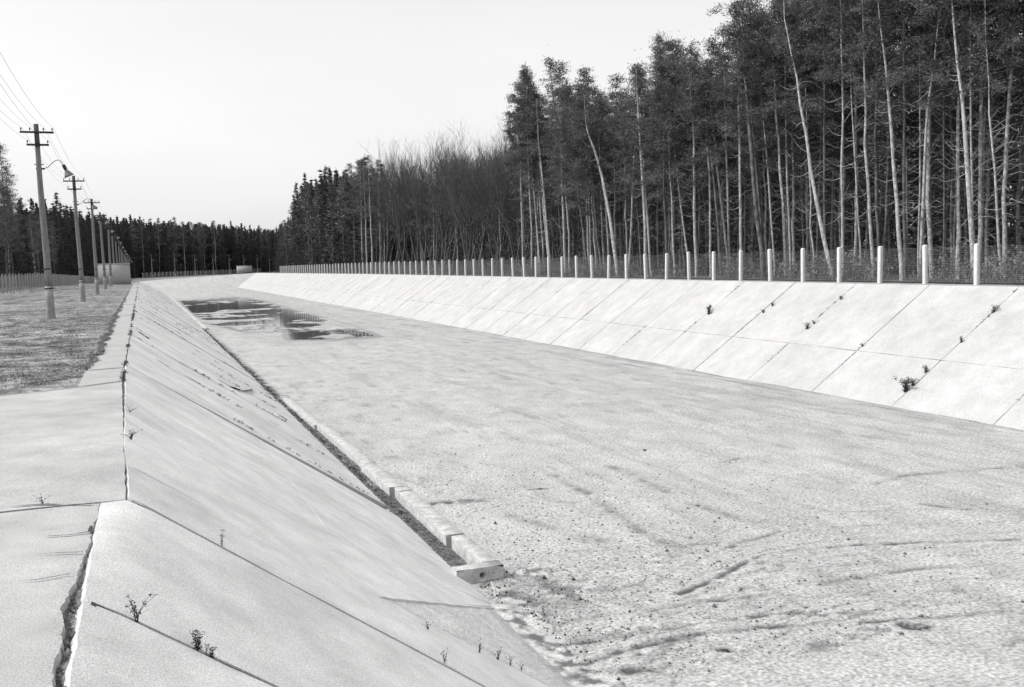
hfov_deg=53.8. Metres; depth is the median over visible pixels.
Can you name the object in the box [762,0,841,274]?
pine tree
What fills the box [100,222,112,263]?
spruce tree
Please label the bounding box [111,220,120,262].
spruce tree
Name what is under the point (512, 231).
pine tree
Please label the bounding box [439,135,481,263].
bare tree
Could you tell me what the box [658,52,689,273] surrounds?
pine tree
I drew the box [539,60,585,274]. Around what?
pine tree
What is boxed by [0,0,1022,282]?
sky
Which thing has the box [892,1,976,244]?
pine tree
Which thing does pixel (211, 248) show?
spruce tree
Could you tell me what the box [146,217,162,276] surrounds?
spruce tree
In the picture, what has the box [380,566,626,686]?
silt bank
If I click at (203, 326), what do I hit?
kerb block
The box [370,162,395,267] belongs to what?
spruce tree
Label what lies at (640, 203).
pine tree
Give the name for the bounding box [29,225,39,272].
pine tree
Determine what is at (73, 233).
spruce tree
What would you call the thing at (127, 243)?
spruce tree
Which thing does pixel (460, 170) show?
bare tree
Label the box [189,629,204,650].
weed
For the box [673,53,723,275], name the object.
pine tree
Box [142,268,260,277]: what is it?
wire fence
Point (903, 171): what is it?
pine tree
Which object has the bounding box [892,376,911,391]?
weed
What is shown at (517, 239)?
pine tree
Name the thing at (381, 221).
pine tree
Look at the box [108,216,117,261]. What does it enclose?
spruce tree
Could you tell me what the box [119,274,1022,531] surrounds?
joint grass
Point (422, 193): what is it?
bare tree
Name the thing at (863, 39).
pine tree
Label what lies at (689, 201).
pine tree
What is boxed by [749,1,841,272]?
pine tree
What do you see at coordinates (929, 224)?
pine tree
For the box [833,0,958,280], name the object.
pine tree
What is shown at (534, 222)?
pine tree
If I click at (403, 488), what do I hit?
kerb block
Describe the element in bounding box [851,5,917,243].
pine tree
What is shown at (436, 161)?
bare tree
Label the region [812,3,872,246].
pine tree
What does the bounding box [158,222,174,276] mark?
spruce tree
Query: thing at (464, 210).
pine tree
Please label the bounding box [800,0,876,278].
pine tree
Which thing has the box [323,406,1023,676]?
pebbles
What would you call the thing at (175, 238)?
pine tree
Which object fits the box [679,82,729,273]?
pine tree
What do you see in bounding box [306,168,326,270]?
spruce tree
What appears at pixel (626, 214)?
pine tree
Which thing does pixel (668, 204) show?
pine tree
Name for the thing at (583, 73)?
pine tree
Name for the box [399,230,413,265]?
spruce tree
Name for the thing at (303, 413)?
kerb block
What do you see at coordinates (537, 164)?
pine tree
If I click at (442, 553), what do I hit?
gravel
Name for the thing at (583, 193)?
pine tree
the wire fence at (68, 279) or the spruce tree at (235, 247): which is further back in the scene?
the spruce tree at (235, 247)
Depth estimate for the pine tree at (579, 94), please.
69.36 m
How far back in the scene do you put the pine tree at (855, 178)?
42.54 m
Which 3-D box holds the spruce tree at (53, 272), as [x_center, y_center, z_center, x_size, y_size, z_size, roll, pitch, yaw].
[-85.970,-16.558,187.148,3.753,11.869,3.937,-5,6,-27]
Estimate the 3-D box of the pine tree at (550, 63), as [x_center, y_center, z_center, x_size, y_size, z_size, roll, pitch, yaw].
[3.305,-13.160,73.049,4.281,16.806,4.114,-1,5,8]
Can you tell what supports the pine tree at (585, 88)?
on the forest floor at (912, 278)
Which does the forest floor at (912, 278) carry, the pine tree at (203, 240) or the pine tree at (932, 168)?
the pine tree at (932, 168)
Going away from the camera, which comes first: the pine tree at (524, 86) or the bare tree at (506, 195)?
the pine tree at (524, 86)
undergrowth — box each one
[0,262,264,287]
[250,34,1023,283]
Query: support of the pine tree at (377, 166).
on the forest floor at (912, 278)
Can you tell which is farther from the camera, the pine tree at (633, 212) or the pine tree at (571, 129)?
the pine tree at (633, 212)
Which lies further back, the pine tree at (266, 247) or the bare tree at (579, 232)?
the pine tree at (266, 247)
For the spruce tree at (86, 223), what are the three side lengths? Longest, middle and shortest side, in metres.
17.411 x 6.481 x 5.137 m
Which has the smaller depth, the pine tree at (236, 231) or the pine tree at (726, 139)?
the pine tree at (726, 139)
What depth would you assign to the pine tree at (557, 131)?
66.50 m
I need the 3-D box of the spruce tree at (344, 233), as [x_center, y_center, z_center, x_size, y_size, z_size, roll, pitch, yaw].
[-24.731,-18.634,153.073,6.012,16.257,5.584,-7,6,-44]
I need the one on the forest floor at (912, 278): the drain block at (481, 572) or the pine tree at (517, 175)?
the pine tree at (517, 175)
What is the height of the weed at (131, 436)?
0.102 m
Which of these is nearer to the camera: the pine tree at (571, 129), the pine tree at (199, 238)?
the pine tree at (571, 129)
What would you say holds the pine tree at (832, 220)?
on the forest floor at (912, 278)
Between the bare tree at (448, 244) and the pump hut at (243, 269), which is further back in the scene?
the pump hut at (243, 269)
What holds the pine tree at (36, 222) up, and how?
on the forest floor at (912, 278)
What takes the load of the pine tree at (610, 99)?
on the forest floor at (912, 278)
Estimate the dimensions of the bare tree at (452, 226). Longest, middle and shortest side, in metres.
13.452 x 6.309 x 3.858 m
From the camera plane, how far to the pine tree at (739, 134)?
48.68 m
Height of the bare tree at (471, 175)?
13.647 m
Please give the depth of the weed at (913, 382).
28.90 m
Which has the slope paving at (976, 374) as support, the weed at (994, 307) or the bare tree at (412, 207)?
the weed at (994, 307)
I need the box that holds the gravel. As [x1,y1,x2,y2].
[232,352,466,566]
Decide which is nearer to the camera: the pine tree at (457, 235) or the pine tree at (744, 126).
the pine tree at (744, 126)
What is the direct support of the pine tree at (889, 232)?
on the forest floor at (912, 278)
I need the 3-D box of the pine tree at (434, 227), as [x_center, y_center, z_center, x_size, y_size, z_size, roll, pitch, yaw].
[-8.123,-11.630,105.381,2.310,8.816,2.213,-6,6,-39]
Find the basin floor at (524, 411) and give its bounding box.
[162,287,1023,686]
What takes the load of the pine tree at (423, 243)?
on the forest floor at (912, 278)
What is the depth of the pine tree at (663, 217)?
62.79 m
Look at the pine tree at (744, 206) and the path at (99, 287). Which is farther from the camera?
the path at (99, 287)
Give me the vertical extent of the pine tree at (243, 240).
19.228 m
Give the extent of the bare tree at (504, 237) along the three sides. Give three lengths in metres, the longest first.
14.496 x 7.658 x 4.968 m
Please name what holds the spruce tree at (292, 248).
on the forest floor at (912, 278)
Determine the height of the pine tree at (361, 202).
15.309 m
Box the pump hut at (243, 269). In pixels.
[237,265,251,273]
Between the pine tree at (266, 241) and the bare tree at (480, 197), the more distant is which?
the pine tree at (266, 241)
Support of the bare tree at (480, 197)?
on the forest floor at (912, 278)
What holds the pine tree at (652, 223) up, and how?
on the forest floor at (912, 278)
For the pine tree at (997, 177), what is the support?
on the forest floor at (912, 278)
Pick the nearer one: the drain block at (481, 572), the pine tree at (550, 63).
the drain block at (481, 572)
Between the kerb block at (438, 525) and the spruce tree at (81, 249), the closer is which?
the kerb block at (438, 525)
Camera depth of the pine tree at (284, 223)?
279.65 m
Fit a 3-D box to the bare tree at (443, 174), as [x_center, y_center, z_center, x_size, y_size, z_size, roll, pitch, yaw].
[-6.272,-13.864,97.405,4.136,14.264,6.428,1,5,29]
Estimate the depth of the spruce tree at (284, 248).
287.40 m
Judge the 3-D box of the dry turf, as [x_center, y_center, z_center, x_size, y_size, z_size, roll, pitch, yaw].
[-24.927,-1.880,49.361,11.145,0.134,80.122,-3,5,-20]
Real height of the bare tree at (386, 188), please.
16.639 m
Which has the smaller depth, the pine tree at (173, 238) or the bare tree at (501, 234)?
the bare tree at (501, 234)
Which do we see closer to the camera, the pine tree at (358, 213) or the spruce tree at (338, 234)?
the pine tree at (358, 213)
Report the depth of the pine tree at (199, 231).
379.32 m
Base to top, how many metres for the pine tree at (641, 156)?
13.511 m
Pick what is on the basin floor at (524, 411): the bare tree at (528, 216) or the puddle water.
the puddle water
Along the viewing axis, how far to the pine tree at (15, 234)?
128.73 m
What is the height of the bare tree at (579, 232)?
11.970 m
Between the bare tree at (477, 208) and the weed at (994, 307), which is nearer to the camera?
the weed at (994, 307)
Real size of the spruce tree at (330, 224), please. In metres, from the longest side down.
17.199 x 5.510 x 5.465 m
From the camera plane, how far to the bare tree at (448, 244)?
103.69 m
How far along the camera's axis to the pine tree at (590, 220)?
67.71 m
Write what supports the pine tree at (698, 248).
on the forest floor at (912, 278)
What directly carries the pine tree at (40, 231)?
on the forest floor at (912, 278)
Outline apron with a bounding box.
[0,381,125,686]
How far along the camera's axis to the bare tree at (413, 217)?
119.45 m
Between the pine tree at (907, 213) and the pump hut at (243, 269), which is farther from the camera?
the pump hut at (243, 269)
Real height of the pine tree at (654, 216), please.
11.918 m
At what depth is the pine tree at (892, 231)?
51.02 m
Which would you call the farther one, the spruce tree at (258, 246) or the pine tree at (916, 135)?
the spruce tree at (258, 246)
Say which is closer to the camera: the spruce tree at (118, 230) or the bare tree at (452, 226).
the bare tree at (452, 226)
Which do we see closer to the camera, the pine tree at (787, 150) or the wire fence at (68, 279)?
the pine tree at (787, 150)
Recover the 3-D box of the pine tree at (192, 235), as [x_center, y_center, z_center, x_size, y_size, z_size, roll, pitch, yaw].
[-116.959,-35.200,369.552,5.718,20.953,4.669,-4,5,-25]
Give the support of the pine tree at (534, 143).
on the forest floor at (912, 278)
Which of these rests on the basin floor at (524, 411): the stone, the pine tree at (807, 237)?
the stone
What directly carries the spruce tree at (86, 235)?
on the forest floor at (912, 278)
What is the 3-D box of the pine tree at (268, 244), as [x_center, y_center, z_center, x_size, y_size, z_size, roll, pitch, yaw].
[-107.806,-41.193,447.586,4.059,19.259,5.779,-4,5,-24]
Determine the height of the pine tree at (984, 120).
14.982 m
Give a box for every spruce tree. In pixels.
[0,196,25,286]
[0,242,13,287]
[4,215,24,285]
[12,198,40,284]
[33,224,43,278]
[42,215,60,273]
[43,206,67,281]
[48,208,66,269]
[48,238,57,284]
[51,208,70,282]
[52,192,77,275]
[55,202,77,276]
[61,205,77,275]
[65,205,88,274]
[68,208,84,275]
[72,212,91,275]
[72,217,90,275]
[78,210,90,274]
[78,211,93,275]
[81,218,94,275]
[84,217,97,273]
[86,213,98,266]
[87,209,101,263]
[93,217,105,263]
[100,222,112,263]
[102,216,114,260]
[106,219,115,262]
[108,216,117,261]
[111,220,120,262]
[114,221,126,262]
[120,218,138,277]
[122,226,135,275]
[130,221,144,277]
[137,216,155,277]
[138,218,156,277]
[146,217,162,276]
[147,219,158,275]
[155,221,168,276]
[157,226,172,276]
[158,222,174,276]
[168,219,179,275]
[180,232,193,275]
[181,228,195,275]
[191,225,204,274]
[208,223,219,273]
[210,229,224,273]
[212,227,221,273]
[213,226,227,273]
[222,228,235,272]
[224,226,235,272]
[227,226,240,272]
[228,228,238,271]
[232,228,240,266]
[235,227,244,264]
[238,229,247,265]
[245,224,259,271]
[253,226,265,271]
[261,230,270,271]
[267,237,273,271]
[269,229,276,270]
[271,227,278,270]
[273,229,278,271]
[276,224,282,264]
[277,227,283,271]
[281,220,287,268]
[283,217,289,262]
[284,193,297,266]
[287,182,303,272]
[293,172,311,268]
[296,179,313,271]
[302,185,321,272]
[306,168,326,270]
[315,165,335,268]
[315,168,333,265]
[317,185,326,272]
[318,170,340,272]
[322,170,344,272]
[325,168,335,270]
[327,172,347,271]
[330,169,359,272]
[335,171,364,272]
[347,180,364,268]
[351,153,381,272]
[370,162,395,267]
[395,229,419,264]
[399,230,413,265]
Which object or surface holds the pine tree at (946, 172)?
on the forest floor at (912, 278)
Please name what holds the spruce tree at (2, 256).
on the forest floor at (912, 278)
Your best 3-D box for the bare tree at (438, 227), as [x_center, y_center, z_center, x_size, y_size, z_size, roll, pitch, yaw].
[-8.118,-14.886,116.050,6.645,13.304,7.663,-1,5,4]
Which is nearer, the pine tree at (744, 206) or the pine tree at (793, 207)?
the pine tree at (793, 207)
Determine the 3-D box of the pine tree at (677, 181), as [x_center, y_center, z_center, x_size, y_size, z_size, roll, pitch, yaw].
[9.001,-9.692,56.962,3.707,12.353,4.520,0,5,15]
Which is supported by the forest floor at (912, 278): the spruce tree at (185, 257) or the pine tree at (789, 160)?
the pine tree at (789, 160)
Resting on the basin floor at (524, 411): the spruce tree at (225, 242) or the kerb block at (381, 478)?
the kerb block at (381, 478)
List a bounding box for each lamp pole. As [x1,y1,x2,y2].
[20,124,73,318]
[63,176,97,301]
[83,199,108,293]
[94,212,114,289]
[103,223,118,285]
[107,230,121,262]
[111,236,123,262]
[116,240,125,262]
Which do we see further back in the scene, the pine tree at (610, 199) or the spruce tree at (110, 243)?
the spruce tree at (110, 243)
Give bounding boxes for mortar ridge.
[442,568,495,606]
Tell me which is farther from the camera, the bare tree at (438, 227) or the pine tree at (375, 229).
the pine tree at (375, 229)
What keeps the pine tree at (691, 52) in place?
on the forest floor at (912, 278)
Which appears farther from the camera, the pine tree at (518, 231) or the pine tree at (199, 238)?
the pine tree at (199, 238)
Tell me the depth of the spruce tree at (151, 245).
341.12 m
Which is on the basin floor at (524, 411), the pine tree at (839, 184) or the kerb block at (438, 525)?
the kerb block at (438, 525)
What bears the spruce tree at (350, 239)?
on the forest floor at (912, 278)
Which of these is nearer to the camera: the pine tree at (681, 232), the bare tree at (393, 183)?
the pine tree at (681, 232)
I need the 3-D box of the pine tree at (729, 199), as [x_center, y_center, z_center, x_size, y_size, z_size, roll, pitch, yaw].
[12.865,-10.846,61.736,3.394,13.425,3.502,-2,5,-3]
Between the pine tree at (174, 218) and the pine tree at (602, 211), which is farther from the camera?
the pine tree at (174, 218)
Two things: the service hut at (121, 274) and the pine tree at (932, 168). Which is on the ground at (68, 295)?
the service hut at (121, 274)
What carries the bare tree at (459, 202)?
on the forest floor at (912, 278)
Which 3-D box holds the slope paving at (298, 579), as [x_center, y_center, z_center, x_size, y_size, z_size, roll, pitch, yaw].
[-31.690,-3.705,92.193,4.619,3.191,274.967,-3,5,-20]
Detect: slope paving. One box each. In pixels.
[63,282,549,686]
[142,273,254,289]
[238,273,1023,429]
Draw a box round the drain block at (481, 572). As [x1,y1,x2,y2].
[452,560,503,583]
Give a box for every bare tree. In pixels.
[360,137,418,257]
[368,169,423,270]
[369,154,407,268]
[371,138,412,264]
[372,169,410,262]
[376,137,428,268]
[378,142,417,272]
[388,146,436,249]
[390,157,426,266]
[391,129,452,269]
[393,140,446,272]
[393,154,423,249]
[403,132,455,269]
[405,132,464,260]
[413,170,448,264]
[414,137,456,272]
[414,155,465,264]
[420,130,469,265]
[421,152,491,266]
[422,137,468,262]
[422,146,466,268]
[423,163,474,272]
[424,157,458,259]
[426,136,464,266]
[427,141,488,272]
[437,143,485,270]
[438,141,491,272]
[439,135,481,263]
[440,116,503,266]
[446,148,474,270]
[446,157,496,268]
[447,154,495,272]
[448,144,470,263]
[449,148,484,264]
[452,128,476,261]
[453,150,480,242]
[454,136,496,269]
[457,153,528,271]
[459,144,509,272]
[460,151,516,261]
[464,164,514,265]
[470,128,512,272]
[472,136,512,273]
[474,129,501,248]
[475,127,515,273]
[475,133,510,268]
[486,112,518,267]
[494,132,532,262]
[494,150,531,257]
[495,137,513,246]
[498,164,547,241]
[506,171,533,269]
[507,116,552,251]
[518,157,566,265]
[531,187,581,255]
[546,170,577,259]
[546,187,604,259]
[557,181,581,255]
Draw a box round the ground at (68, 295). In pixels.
[0,273,1023,395]
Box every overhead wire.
[0,53,192,255]
[0,84,251,258]
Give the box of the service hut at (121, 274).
[97,263,130,284]
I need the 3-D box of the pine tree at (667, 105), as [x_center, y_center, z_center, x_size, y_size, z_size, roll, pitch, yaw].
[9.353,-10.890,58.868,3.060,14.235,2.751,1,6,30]
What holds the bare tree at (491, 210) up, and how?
on the forest floor at (912, 278)
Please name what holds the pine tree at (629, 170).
on the forest floor at (912, 278)
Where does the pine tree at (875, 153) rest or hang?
on the forest floor at (912, 278)
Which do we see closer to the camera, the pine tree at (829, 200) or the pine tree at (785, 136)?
the pine tree at (785, 136)
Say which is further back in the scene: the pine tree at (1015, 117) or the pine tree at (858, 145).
the pine tree at (858, 145)
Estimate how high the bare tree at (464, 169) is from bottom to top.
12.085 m
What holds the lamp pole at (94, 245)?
on the ground at (68, 295)
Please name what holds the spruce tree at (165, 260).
on the ground at (68, 295)
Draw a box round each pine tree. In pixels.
[0,143,20,285]
[0,165,31,283]
[0,177,16,245]
[0,190,16,286]
[1,186,21,269]
[13,209,31,262]
[24,213,40,282]
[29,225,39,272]
[30,215,41,280]
[37,211,52,249]
[41,220,55,261]
[49,221,61,273]
[129,221,139,276]
[133,222,151,276]
[152,216,166,271]
[161,225,175,260]
[168,222,177,275]
[168,222,181,267]
[169,217,180,255]
[178,222,190,275]
[183,222,197,273]
[193,222,207,257]
[193,224,205,272]
[194,229,201,269]
[197,222,206,268]
[201,224,208,266]
[207,220,221,272]
[234,225,243,260]
[236,228,245,251]
[245,230,256,268]
[254,225,265,260]
[258,228,264,271]
[259,230,270,271]
[262,229,269,268]
[266,230,272,259]
[279,220,288,255]
[339,163,360,269]
[346,160,367,269]
[346,165,365,262]
[347,161,372,262]
[348,157,376,272]
[354,155,384,269]
[362,160,390,264]
[362,167,385,269]
[362,168,383,260]
[367,170,388,265]
[369,190,388,272]
[373,194,384,271]
[381,185,391,271]
[405,178,424,268]
[406,216,415,262]
[410,208,423,266]
[415,200,429,264]
[424,191,445,267]
[438,207,450,261]
[448,193,462,263]
[448,214,462,259]
[451,218,463,259]
[456,182,477,273]
[459,204,471,261]
[486,206,501,262]
[491,186,507,273]
[495,207,513,268]
[501,61,552,274]
[501,95,543,274]
[502,76,549,272]
[503,65,548,273]
[503,106,535,257]
[504,81,533,269]
[504,195,520,257]
[505,70,554,259]
[506,195,518,252]
[507,172,519,267]
[508,93,555,273]
[509,164,532,262]
[511,94,553,257]
[511,212,526,263]
[516,94,564,256]
[525,154,551,270]
[527,178,549,256]
[528,105,554,271]
[530,99,564,265]
[531,56,578,263]
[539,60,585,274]
[542,86,579,274]
[542,86,594,275]
[543,143,557,258]
[544,74,578,272]
[546,114,578,272]
[546,146,557,258]
[547,80,626,276]
[552,94,614,274]
[554,85,611,270]
[557,72,619,272]
[559,95,581,255]
[564,71,611,254]
[566,104,604,250]
[568,60,606,265]
[572,123,599,260]
[576,90,620,254]
[576,157,613,267]
[579,177,594,267]
[581,84,613,268]
[581,97,616,268]
[583,101,617,260]
[586,73,653,275]
[590,199,600,250]
[594,109,622,258]
[597,89,628,244]
[598,91,636,255]
[600,105,637,259]
[602,109,625,265]
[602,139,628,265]
[606,60,662,276]
[608,70,666,274]
[610,50,662,274]
[610,116,628,265]
[611,94,646,270]
[612,111,641,261]
[613,176,622,256]
[615,170,639,256]
[617,114,633,250]
[619,41,686,274]
[626,57,700,276]
[627,129,646,264]
[631,104,662,265]
[635,186,660,271]
[639,58,688,273]
[640,133,666,272]
[642,63,702,276]
[643,101,683,274]
[644,31,682,262]
[644,33,691,272]
[644,97,662,272]
[644,126,661,264]
[650,52,687,269]
[650,169,676,269]
[651,26,723,276]
[652,35,735,276]
[653,108,696,237]
[658,30,713,275]
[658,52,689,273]
[660,61,713,273]
[672,59,741,276]
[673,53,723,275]
[674,63,729,274]
[676,37,743,275]
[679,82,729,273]
[683,87,707,262]
[685,170,706,251]
[686,21,765,275]
[686,142,712,272]
[691,71,716,247]
[697,1,769,272]
[697,148,742,269]
[699,51,747,274]
[699,97,737,254]
[703,44,732,236]
[704,52,769,267]
[704,78,742,254]
[706,0,782,279]
[712,17,779,274]
[717,67,743,270]
[720,75,736,260]
[723,0,790,277]
[724,0,784,276]
[727,92,769,271]
[728,8,795,275]
[729,0,812,275]
[734,64,777,269]
[735,10,791,248]
[737,119,772,270]
[741,19,787,263]
[741,125,757,271]
[742,36,794,261]
[743,0,809,248]
[747,0,820,276]
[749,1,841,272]
[760,0,844,279]
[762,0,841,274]
[764,33,797,268]
[765,72,812,250]
[767,7,820,267]
[769,8,840,266]
[772,0,869,275]
[773,78,811,248]
[778,2,822,268]
[783,0,848,272]
[784,18,810,247]
[790,1,864,271]
[798,25,837,254]
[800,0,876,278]
[802,0,916,277]
[802,21,853,263]
[805,8,857,257]
[807,0,889,277]
[809,12,864,265]
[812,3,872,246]
[813,0,872,246]
[814,32,881,255]
[816,3,886,268]
[830,24,881,268]
[831,0,927,263]
[832,1,907,272]
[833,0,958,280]
[840,0,922,274]
[848,0,924,275]
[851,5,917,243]
[851,18,910,245]
[860,0,932,279]
[862,29,879,265]
[868,38,935,270]
[871,0,925,270]
[871,0,974,277]
[881,25,954,250]
[884,0,954,278]
[888,0,977,279]
[888,0,1006,278]
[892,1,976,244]
[892,22,956,244]
[896,0,1023,278]
[901,6,954,273]
[908,3,991,273]
[913,25,980,274]
[913,90,969,227]
[914,0,1023,247]
[915,0,1016,264]
[915,17,980,266]
[933,0,1007,280]
[933,3,1023,262]
[936,8,1004,275]
[946,0,1023,280]
[947,39,998,243]
[951,0,1023,278]
[955,0,1015,274]
[961,1,1021,269]
[961,13,1021,272]
[975,0,1023,232]
[989,33,1023,53]
[990,1,1023,271]
[992,10,1023,236]
[1007,5,1023,78]
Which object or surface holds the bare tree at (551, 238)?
on the forest floor at (912, 278)
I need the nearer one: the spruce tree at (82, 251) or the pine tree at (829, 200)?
the pine tree at (829, 200)
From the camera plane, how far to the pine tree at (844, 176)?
46.48 m
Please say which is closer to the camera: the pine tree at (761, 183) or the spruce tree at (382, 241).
the pine tree at (761, 183)
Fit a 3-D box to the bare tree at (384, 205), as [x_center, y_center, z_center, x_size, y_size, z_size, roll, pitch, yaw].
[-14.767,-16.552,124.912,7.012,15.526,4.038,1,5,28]
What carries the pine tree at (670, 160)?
on the forest floor at (912, 278)
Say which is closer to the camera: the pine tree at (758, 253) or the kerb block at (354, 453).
the kerb block at (354, 453)
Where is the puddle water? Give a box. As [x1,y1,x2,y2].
[181,297,373,339]
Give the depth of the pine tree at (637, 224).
72.40 m
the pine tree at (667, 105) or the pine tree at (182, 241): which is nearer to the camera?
the pine tree at (667, 105)
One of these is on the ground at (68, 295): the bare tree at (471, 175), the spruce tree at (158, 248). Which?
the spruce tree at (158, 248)
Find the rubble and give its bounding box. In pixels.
[55,540,91,686]
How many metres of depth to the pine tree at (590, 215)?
76.38 m
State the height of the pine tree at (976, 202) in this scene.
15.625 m
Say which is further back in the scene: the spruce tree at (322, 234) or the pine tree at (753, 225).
the spruce tree at (322, 234)
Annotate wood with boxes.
[0,198,275,274]
[284,18,1023,272]
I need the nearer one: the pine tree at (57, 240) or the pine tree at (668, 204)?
the pine tree at (668, 204)
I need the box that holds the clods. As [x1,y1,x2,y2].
[475,549,843,686]
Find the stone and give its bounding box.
[910,623,926,629]
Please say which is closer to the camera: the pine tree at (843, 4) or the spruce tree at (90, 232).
the pine tree at (843, 4)
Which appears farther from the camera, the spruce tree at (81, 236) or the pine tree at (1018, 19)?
the spruce tree at (81, 236)
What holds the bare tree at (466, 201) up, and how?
on the forest floor at (912, 278)
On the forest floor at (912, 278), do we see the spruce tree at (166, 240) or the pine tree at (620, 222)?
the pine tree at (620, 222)
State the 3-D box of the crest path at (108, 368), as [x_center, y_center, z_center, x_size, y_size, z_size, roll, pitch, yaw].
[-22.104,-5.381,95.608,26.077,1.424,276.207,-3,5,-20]
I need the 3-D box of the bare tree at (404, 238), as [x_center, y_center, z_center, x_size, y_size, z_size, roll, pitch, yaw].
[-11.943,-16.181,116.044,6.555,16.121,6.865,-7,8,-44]
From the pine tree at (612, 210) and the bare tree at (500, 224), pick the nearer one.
the pine tree at (612, 210)
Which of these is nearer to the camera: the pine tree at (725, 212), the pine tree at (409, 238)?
the pine tree at (725, 212)
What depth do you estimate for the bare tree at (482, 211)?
83.14 m
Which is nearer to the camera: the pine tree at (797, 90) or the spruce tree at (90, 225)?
the pine tree at (797, 90)
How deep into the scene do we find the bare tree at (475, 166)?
96.73 m
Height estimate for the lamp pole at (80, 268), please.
6.590 m
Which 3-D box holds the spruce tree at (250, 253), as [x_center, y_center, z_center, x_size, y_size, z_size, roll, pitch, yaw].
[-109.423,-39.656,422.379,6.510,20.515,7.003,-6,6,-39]
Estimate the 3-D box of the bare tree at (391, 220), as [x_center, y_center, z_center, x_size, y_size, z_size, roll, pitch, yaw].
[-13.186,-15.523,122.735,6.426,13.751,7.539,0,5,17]
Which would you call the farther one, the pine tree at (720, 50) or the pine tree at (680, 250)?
the pine tree at (720, 50)
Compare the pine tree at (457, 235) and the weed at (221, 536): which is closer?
the weed at (221, 536)
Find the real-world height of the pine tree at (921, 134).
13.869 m
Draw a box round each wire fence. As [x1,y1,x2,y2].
[0,273,94,293]
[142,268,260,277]
[280,244,1023,284]
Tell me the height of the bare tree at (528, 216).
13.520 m
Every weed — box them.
[121,429,141,439]
[125,593,157,622]
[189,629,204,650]
[207,644,216,657]
[220,529,224,545]
[491,647,501,659]
[706,305,712,313]
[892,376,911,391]
[907,378,918,385]
[991,305,999,311]
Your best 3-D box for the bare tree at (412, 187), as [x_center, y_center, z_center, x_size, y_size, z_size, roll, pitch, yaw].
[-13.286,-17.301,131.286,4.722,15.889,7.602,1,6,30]
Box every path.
[61,285,131,289]
[78,273,1023,386]
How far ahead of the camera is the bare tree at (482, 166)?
109.91 m
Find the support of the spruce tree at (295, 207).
on the forest floor at (912, 278)
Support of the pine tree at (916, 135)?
on the forest floor at (912, 278)
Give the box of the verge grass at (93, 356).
[81,290,130,370]
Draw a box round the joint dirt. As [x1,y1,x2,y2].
[55,556,88,686]
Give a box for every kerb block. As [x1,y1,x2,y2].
[199,323,208,329]
[279,395,322,428]
[317,423,375,467]
[361,462,402,495]
[395,486,411,499]
[398,490,463,547]
[451,534,496,563]
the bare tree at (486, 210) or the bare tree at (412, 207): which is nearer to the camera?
the bare tree at (486, 210)
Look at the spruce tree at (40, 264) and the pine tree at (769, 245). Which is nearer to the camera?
the pine tree at (769, 245)
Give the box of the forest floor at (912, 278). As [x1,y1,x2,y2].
[0,250,1023,291]
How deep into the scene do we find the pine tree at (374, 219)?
132.03 m
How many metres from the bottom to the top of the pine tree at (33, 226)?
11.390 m
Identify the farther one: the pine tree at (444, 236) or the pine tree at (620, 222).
the pine tree at (444, 236)
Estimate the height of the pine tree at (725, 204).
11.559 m
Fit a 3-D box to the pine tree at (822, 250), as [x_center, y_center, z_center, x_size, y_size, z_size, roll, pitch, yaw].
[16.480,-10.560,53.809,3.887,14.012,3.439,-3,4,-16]
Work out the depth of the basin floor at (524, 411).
18.79 m
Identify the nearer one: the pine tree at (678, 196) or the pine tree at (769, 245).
the pine tree at (769, 245)
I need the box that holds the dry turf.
[0,290,124,388]
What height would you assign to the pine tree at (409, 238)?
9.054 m
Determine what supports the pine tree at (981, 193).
on the forest floor at (912, 278)
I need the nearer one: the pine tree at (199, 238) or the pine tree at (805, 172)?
the pine tree at (805, 172)
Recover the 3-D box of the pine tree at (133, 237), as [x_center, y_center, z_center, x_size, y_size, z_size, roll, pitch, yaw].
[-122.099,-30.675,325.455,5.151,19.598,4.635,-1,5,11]
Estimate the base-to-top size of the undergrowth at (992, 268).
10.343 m
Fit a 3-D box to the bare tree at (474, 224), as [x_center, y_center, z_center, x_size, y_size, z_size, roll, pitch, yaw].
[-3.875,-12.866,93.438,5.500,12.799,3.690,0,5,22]
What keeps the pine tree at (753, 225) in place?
on the forest floor at (912, 278)
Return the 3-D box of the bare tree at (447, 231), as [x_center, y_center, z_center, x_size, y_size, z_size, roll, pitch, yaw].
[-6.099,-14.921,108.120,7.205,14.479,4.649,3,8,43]
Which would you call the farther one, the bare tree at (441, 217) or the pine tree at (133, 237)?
the pine tree at (133, 237)
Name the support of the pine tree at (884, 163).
on the forest floor at (912, 278)
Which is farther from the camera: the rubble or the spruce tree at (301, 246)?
the spruce tree at (301, 246)
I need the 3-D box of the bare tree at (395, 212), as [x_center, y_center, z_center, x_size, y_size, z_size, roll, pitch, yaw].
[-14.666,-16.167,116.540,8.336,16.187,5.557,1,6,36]
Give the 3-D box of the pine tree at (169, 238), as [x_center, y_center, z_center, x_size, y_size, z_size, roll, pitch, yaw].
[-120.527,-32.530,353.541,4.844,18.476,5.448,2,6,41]
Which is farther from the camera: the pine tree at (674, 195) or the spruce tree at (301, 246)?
the spruce tree at (301, 246)
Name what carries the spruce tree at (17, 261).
on the forest floor at (912, 278)
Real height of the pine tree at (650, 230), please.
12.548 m
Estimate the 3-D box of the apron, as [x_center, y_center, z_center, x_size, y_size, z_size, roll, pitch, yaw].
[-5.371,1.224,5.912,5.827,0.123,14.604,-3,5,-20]
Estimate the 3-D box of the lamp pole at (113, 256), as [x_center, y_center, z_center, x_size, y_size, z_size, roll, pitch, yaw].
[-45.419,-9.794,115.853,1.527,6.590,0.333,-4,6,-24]

